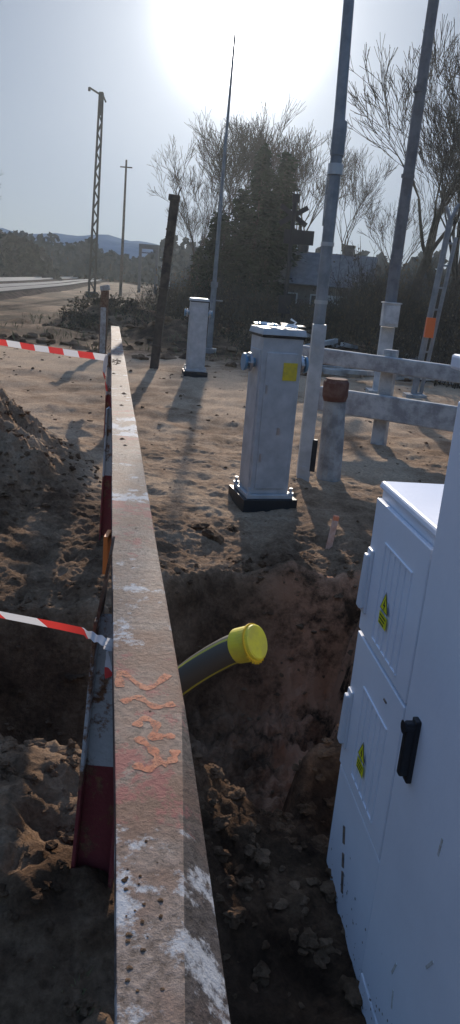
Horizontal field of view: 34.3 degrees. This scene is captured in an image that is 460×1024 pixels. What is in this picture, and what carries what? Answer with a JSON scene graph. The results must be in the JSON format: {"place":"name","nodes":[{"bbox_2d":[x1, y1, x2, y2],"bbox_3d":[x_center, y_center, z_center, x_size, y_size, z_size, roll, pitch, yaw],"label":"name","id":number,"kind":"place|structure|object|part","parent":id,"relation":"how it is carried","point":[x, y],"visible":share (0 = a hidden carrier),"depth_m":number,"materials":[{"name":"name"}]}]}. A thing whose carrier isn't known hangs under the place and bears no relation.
{"place":"outdoors","nodes":[
{"label":"outdoors","id":0,"kind":"place"},
{"bbox_2d":[0,228,160,259],"bbox_3d":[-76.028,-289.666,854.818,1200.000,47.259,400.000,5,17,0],"label":"hills","id":1,"kind":"structure","parent":0,"point":[106,243],"depth_m":790.79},
{"bbox_2d":[0,276,459,1023],"bbox_3d":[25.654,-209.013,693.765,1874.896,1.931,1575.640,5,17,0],"label":"ground","id":2,"kind":"structure","parent":0,"point":[188,482],"depth_m":4.24,"materials":[{"name":"soil"}]},
{"bbox_2d":[0,229,62,280],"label":"distant trees","id":3,"kind":"object","parent":2,"relation":"on","point":[24,256],"visible":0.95,"depth_m":101.45,"materials":[{"name":"plant"}]},
{"bbox_2d":[0,276,104,300],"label":"railway track","id":4,"kind":"structure","parent":2,"relation":"on","point":[14,287],"depth_m":61.02,"materials":[{"name":"silver metal"}]},
{"bbox_2d":[85,87,105,297],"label":"lattice catenary mast","id":5,"kind":"object","parent":2,"relation":"on","point":[101,99],"visible":0.93,"depth_m":47.69,"materials":[{"name":"grey metal"}]},
{"bbox_2d":[98,285,109,353],"bbox_3d":[-2.521,-3.794,14.905,0.194,1.464,0.135,5,17,0],"label":"concrete post","id":6,"kind":"object","parent":2,"relation":"on","point":[103,323],"visible":0.84,"depth_m":14.83,"materials":[{"name":"grey concrete"}]},
{"bbox_2d":[119,160,131,295],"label":"utility pole","id":7,"kind":"object","parent":2,"relation":"on","point":[122,248],"visible":0.89,"depth_m":56.44,"materials":[{"name":"brown wood"}]},
{"bbox_2d":[71,326,230,1023],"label":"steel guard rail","id":8,"kind":"object","parent":2,"relation":"on","point":[139,835],"visible":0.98,"depth_m":1.17,"materials":[{"name":"paint"}]},
{"bbox_2d":[0,339,107,390],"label":"barrier tape","id":9,"kind":"object","parent":8,"relation":"attached to","point":[73,353],"visible":1,"depth_m":7.71,"materials":[{"name":"red plastic"}]},
{"bbox_2d":[0,611,112,678],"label":"barrier tape","id":10,"kind":"object","parent":8,"relation":"attached to","point":[106,643],"visible":0.89,"depth_m":1.66,"materials":[{"name":"red plastic"}]},
{"bbox_2d":[137,244,169,292],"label":"loading gauge gantry","id":11,"kind":"object","parent":2,"relation":"on","point":[148,246],"visible":0.66,"depth_m":75.90,"materials":[{"name":"grey metal"}]},
{"bbox_2d":[150,187,181,368],"bbox_3d":[-1.148,-3.990,13.192,0.432,3.317,0.170,5,17,0],"label":"leaning wooden post","id":12,"kind":"object","parent":2,"relation":"on","point":[174,199],"visible":0.96,"depth_m":13.09,"materials":[{"name":"brown wood"}]},
{"bbox_2d":[0,294,373,1016],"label":"dry grass","id":13,"kind":"structure","parent":2,"relation":"on","point":[96,348],"depth_m":18.21,"materials":[{"name":"brown plant"}]},
{"bbox_2d":[167,198,212,265],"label":"bare tree","id":14,"kind":"object","parent":2,"relation":"on","point":[192,221],"visible":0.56,"depth_m":47.51,"materials":[{"name":"brown plant"}]},
{"bbox_2d":[182,244,207,295],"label":"spruce tree","id":15,"kind":"object","parent":2,"relation":"on","point":[200,253],"visible":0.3,"depth_m":38.92,"materials":[{"name":"green plant"}]},
{"bbox_2d":[147,134,246,279],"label":"bare tree","id":16,"kind":"object","parent":2,"relation":"on","point":[178,182],"visible":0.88,"depth_m":40.33,"materials":[{"name":"brown plant"}]},
{"bbox_2d":[182,297,212,377],"bbox_3d":[-0.585,-2.950,13.024,0.484,1.522,0.420,2,17,-9],"label":"barrier machine cabinet","id":17,"kind":"object","parent":2,"relation":"on","point":[197,312],"visible":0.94,"depth_m":12.86,"materials":[{"name":"white metal"}]},
{"bbox_2d":[192,212,224,297],"bbox_3d":[-0.844,-12.228,36.999,2.661,5.092,2.345,10,18,16],"label":"spruce tree","id":18,"kind":"object","parent":2,"relation":"on","point":[207,246],"visible":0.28,"depth_m":36.66,"materials":[{"name":"green plant"}]},
{"bbox_2d":[194,210,235,295],"bbox_3d":[-0.430,-11.843,35.905,2.829,5.089,2.933,-2,20,-15],"label":"spruce tree","id":19,"kind":"object","parent":2,"relation":"on","point":[224,223],"visible":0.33,"depth_m":35.50,"materials":[{"name":"green plant"}]},
{"bbox_2d":[0,306,441,1016],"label":"soil clods","id":20,"kind":"object","parent":2,"relation":"on","point":[320,948],"visible":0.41,"depth_m":2.44,"materials":[{"name":"brown soil"}]},
{"bbox_2d":[206,33,235,353],"bbox_3d":[-0.188,-6.904,16.724,0.370,6.751,0.300,5,17,0],"label":"raised barrier boom","id":21,"kind":"object","parent":2,"relation":"on","point":[213,300],"visible":0.84,"depth_m":16.91,"materials":[{"name":"grey metal"}]},
{"bbox_2d":[178,623,267,697],"bbox_3d":[-0.334,0.937,3.090,0.978,1.309,0.185,16,20,32],"label":"cable duct pipe","id":22,"kind":"object","parent":2,"relation":"on","point":[247,643],"visible":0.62,"depth_m":2.71,"materials":[{"name":"yellow"}]},
{"bbox_2d":[4,230,459,304],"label":"distant trees","id":23,"kind":"object","parent":2,"relation":"on","point":[70,259],"visible":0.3,"depth_m":146.00,"materials":[{"name":"green plant"}]},
{"bbox_2d":[218,188,251,299],"bbox_3d":[0.396,-11.803,34.553,2.970,5.986,3.370,-4,21,-23],"label":"spruce tree","id":24,"kind":"object","parent":2,"relation":"on","point":[229,245],"visible":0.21,"depth_m":34.03,"materials":[{"name":"green plant"}]},
{"bbox_2d":[195,115,274,280],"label":"bare tree","id":25,"kind":"object","parent":2,"relation":"on","point":[247,145],"visible":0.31,"depth_m":44.23,"materials":[{"name":"brown plant"}]},
{"bbox_2d":[49,291,421,355],"bbox_3d":[-0.032,-5.472,21.297,12.254,1.286,7.130,19,22,39],"label":"brushwood heap","id":26,"kind":"object","parent":2,"relation":"on","point":[113,302],"visible":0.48,"depth_m":20.83,"materials":[{"name":"brown plant"}]},
{"bbox_2d":[184,106,293,220],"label":"bare tree","id":27,"kind":"object","parent":2,"relation":"on","point":[233,152],"visible":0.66,"depth_m":40.60,"materials":[{"name":"brown plant"}]},
{"bbox_2d":[217,144,282,296],"bbox_3d":[1.095,-12.062,32.983,3.432,7.655,3.292,6,18,0],"label":"spruce tree","id":28,"kind":"object","parent":2,"relation":"on","point":[250,223],"visible":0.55,"depth_m":32.36,"materials":[{"name":"green plant"}]},
{"bbox_2d":[195,111,311,208],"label":"bare tree","id":29,"kind":"object","parent":2,"relation":"on","point":[273,151],"visible":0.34,"depth_m":43.48,"materials":[{"name":"brown plant"}]},
{"bbox_2d":[239,143,274,246],"bbox_3d":[1.203,-13.601,36.759,3.603,8.438,3.456,-9,21,-39],"label":"spruce tree","id":30,"kind":"object","parent":2,"relation":"on","point":[256,157],"visible":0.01,"depth_m":35.74,"materials":[{"name":"green plant"}]},
{"bbox_2d":[235,190,279,297],"bbox_3d":[1.331,-11.408,33.709,3.193,5.859,2.814,-6,18,-31],"label":"spruce tree","id":31,"kind":"object","parent":2,"relation":"on","point":[247,253],"visible":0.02,"depth_m":33.46,"materials":[{"name":"green plant"}]},
{"bbox_2d":[233,215,293,318],"bbox_3d":[1.330,-10.046,31.349,2.672,4.611,2.770,20,24,38],"label":"spruce tree","id":32,"kind":"object","parent":2,"relation":"on","point":[261,252],"visible":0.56,"depth_m":31.01,"materials":[{"name":"green plant"}]},
{"bbox_2d":[228,318,308,511],"bbox_3d":[0.289,-0.636,5.571,0.484,1.596,0.420,0,18,-16],"label":"barrier machine cabinet","id":33,"kind":"object","parent":2,"relation":"on","point":[274,362],"visible":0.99,"depth_m":5.42,"materials":[{"name":"white metal"}]},
{"bbox_2d":[245,150,307,297],"bbox_3d":[2.269,-12.258,33.871,3.627,7.616,4.115,17,20,31],"label":"spruce tree","id":34,"kind":"object","parent":2,"relation":"on","point":[284,183],"visible":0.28,"depth_m":33.06,"materials":[{"name":"green plant"}]},
{"bbox_2d":[271,166,297,246],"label":"spruce tree","id":35,"kind":"object","parent":2,"relation":"on","point":[276,195],"visible":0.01,"depth_m":36.07,"materials":[{"name":"green plant"}]},
{"bbox_2d":[230,91,352,230],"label":"bare tree","id":36,"kind":"object","parent":2,"relation":"on","point":[310,175],"visible":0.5,"depth_m":42.87,"materials":[{"name":"brown plant"}]},
{"bbox_2d":[127,240,459,388],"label":"undergrowth","id":37,"kind":"object","parent":2,"relation":"on","point":[360,311],"visible":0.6,"depth_m":19.44,"materials":[{"name":"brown plant"}]},
{"bbox_2d":[278,193,314,326],"bbox_3d":[1.570,-6.003,19.055,0.926,3.950,0.420,5,17,0],"label":"level crossing signal","id":38,"kind":"object","parent":2,"relation":"on","point":[292,235],"visible":0.85,"depth_m":18.74,"materials":[{"name":"grey metal"}]},
{"bbox_2d":[260,119,357,249],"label":"bare tree","id":39,"kind":"object","parent":2,"relation":"on","point":[295,145],"visible":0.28,"depth_m":47.78,"materials":[{"name":"brown plant"}]},
{"bbox_2d":[280,284,368,305],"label":"walls","id":40,"kind":"structure","parent":2,"relation":"on","point":[303,291],"depth_m":33.46,"materials":[{"name":"grey"}]},
{"bbox_2d":[288,292,346,307],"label":"windows","id":41,"kind":"structure","parent":40,"relation":"attached to","point":[294,296],"depth_m":33.42,"materials":[{"name":"grey glass"}]},
{"bbox_2d":[269,251,377,288],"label":"roof","id":42,"kind":"structure","parent":40,"relation":"on","point":[303,273],"depth_m":33.67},
{"bbox_2d":[298,245,355,256],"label":"chimneys","id":43,"kind":"object","parent":42,"relation":"on","point":[349,249],"visible":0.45,"depth_m":34.11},
{"bbox_2d":[296,0,353,481],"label":"raised barrier boom","id":44,"kind":"object","parent":2,"relation":"on","point":[307,452],"visible":0.87,"depth_m":5.99,"materials":[{"name":"grey metal"}]},
{"bbox_2d":[325,515,338,548],"bbox_3d":[0.650,0.166,4.782,0.067,0.302,0.031,5,17,0],"label":"wooden marker stake","id":45,"kind":"object","parent":2,"relation":"on","point":[333,528],"visible":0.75,"depth_m":4.75,"materials":[{"name":"beige"}]},
{"bbox_2d":[316,377,348,481],"bbox_3d":[0.903,-0.628,6.603,0.268,1.099,0.236,5,17,0],"label":"concrete bollard","id":46,"kind":"object","parent":2,"relation":"on","point":[335,397],"visible":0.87,"depth_m":6.50,"materials":[{"name":"grey concrete"}]},
{"bbox_2d":[311,144,398,254],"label":"bare tree","id":47,"kind":"object","parent":2,"relation":"on","point":[352,187],"visible":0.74,"depth_m":45.58,"materials":[{"name":"brown plant"}]},
{"bbox_2d":[302,345,459,445],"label":"concrete rail fence","id":48,"kind":"object","parent":2,"relation":"on","point":[383,407],"visible":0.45,"depth_m":8.10,"materials":[{"name":"grey concrete"}]},
{"bbox_2d":[305,333,459,385],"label":"plank pile","id":49,"kind":"object","parent":2,"relation":"on","point":[343,371],"visible":0.2,"depth_m":14.44,"materials":[{"name":"grey wood"}]},
{"bbox_2d":[327,481,443,1021],"bbox_3d":[0.564,0.800,1.698,0.359,1.472,1.198,3,17,-7],"label":"electrical cabinet","id":50,"kind":"object","parent":2,"relation":"on","point":[395,570],"visible":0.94,"depth_m":1.97,"materials":[{"name":"white metal"}]},
{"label":"doors","id":51,"kind":"part","parent":50,"relation":"part of","materials":[{"name":"white metal"}]},
{"bbox_2d":[365,0,438,393],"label":"raised barrier boom","id":52,"kind":"object","parent":2,"relation":"on","point":[390,313],"visible":0.78,"depth_m":11.68,"materials":[{"name":"metal"}]},
{"bbox_2d":[345,32,459,306],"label":"bare tree","id":53,"kind":"object","parent":2,"relation":"on","point":[384,77],"visible":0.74,"depth_m":27.86,"materials":[{"name":"brown plant"}]},
{"bbox_2d":[358,167,456,271],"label":"bare tree","id":54,"kind":"object","parent":2,"relation":"on","point":[382,228],"visible":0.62,"depth_m":42.84,"materials":[{"name":"brown plant"}]},
{"bbox_2d":[359,354,459,1023],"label":"electrical cabinet","id":55,"kind":"object","parent":2,"relation":"on","point":[410,974],"visible":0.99,"depth_m":1.58,"materials":[{"name":"plastic"}]},
{"bbox_3d":[0.444,0.726,1.389,0.015,1.745,0.840,3,17,-7],"label":"door","id":56,"kind":"part","parent":55,"relation":"part of","materials":[{"name":"white metal"}]},
{"bbox_2d":[388,94,459,303],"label":"bare tree","id":57,"kind":"object","parent":2,"relation":"on","point":[444,167],"visible":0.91,"depth_m":22.74,"materials":[{"name":"brown plant"}]},
{"bbox_2d":[402,203,459,397],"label":"signal mast","id":58,"kind":"object","parent":2,"relation":"on","point":[431,327],"visible":0.83,"depth_m":12.23,"materials":[{"name":"grey metal"}]},
{"bbox_2d":[411,13,459,302],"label":"bare tree","id":59,"kind":"object","parent":2,"relation":"on","point":[428,250],"visible":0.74,"depth_m":26.97,"materials":[{"name":"brown plant"}]},
{"bbox_2d":[426,83,459,282],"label":"bare tree","id":60,"kind":"object","parent":2,"relation":"on","point":[450,181],"visible":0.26,"depth_m":32.20,"materials":[{"name":"brown plant"}]},
{"bbox_2d":[428,146,459,205],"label":"bare tree","id":61,"kind":"object","parent":2,"relation":"on","point":[443,179],"visible":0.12,"depth_m":38.06,"materials":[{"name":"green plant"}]},
{"bbox_2d":[446,61,459,107],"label":"bare tree","id":62,"kind":"object","parent":2,"relation":"on","point":[456,77],"visible":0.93,"depth_m":25.73,"materials":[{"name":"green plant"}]},
{"bbox_2d":[0,0,459,269],"label":"sky","id":63,"kind":"structure","parent":0,"point":[156,64],"materials":[{"name":"blue"}]}
]}

